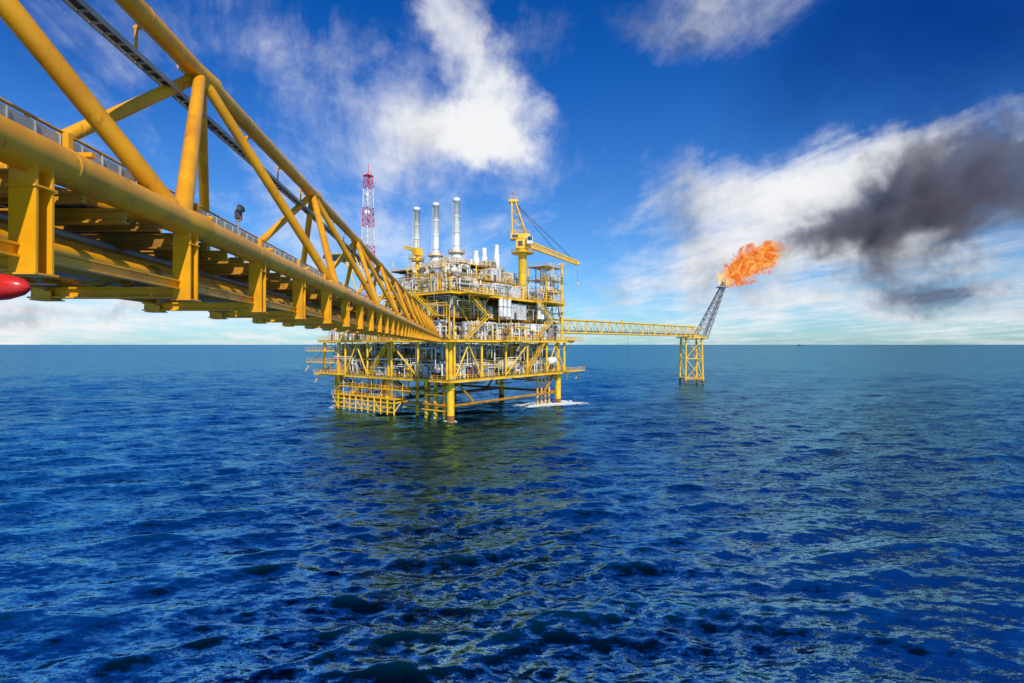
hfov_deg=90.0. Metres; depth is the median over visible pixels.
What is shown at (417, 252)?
deck crane
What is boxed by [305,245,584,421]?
offshore oil platform
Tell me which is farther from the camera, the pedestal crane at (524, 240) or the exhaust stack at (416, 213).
the exhaust stack at (416, 213)
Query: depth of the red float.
3.96 m
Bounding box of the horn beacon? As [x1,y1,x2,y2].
[234,204,244,236]
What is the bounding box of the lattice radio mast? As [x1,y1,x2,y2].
[360,163,375,296]
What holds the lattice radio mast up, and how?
on the offshore oil platform
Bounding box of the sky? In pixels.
[0,0,1023,344]
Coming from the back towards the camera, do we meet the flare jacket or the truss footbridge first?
the flare jacket
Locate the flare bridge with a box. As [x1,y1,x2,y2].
[553,319,699,336]
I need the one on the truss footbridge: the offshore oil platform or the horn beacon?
the horn beacon
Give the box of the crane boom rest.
[554,264,565,339]
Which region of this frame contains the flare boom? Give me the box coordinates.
[693,277,729,341]
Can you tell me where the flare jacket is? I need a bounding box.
[676,335,706,383]
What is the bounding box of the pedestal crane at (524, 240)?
[509,192,579,298]
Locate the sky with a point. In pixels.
(852, 171)
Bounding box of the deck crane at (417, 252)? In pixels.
[404,240,423,269]
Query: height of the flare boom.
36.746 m
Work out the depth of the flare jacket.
285.30 m
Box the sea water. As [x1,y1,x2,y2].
[0,345,1023,682]
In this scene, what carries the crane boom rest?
on the offshore oil platform
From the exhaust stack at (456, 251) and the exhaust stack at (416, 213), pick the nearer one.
the exhaust stack at (456, 251)
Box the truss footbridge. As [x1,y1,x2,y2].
[0,0,440,341]
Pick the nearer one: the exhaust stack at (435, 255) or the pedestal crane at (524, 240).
the pedestal crane at (524, 240)
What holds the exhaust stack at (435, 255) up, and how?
on the offshore oil platform
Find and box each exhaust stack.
[405,207,424,279]
[427,202,442,272]
[448,197,464,262]
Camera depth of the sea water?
64.22 m
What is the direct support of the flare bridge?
on the offshore oil platform

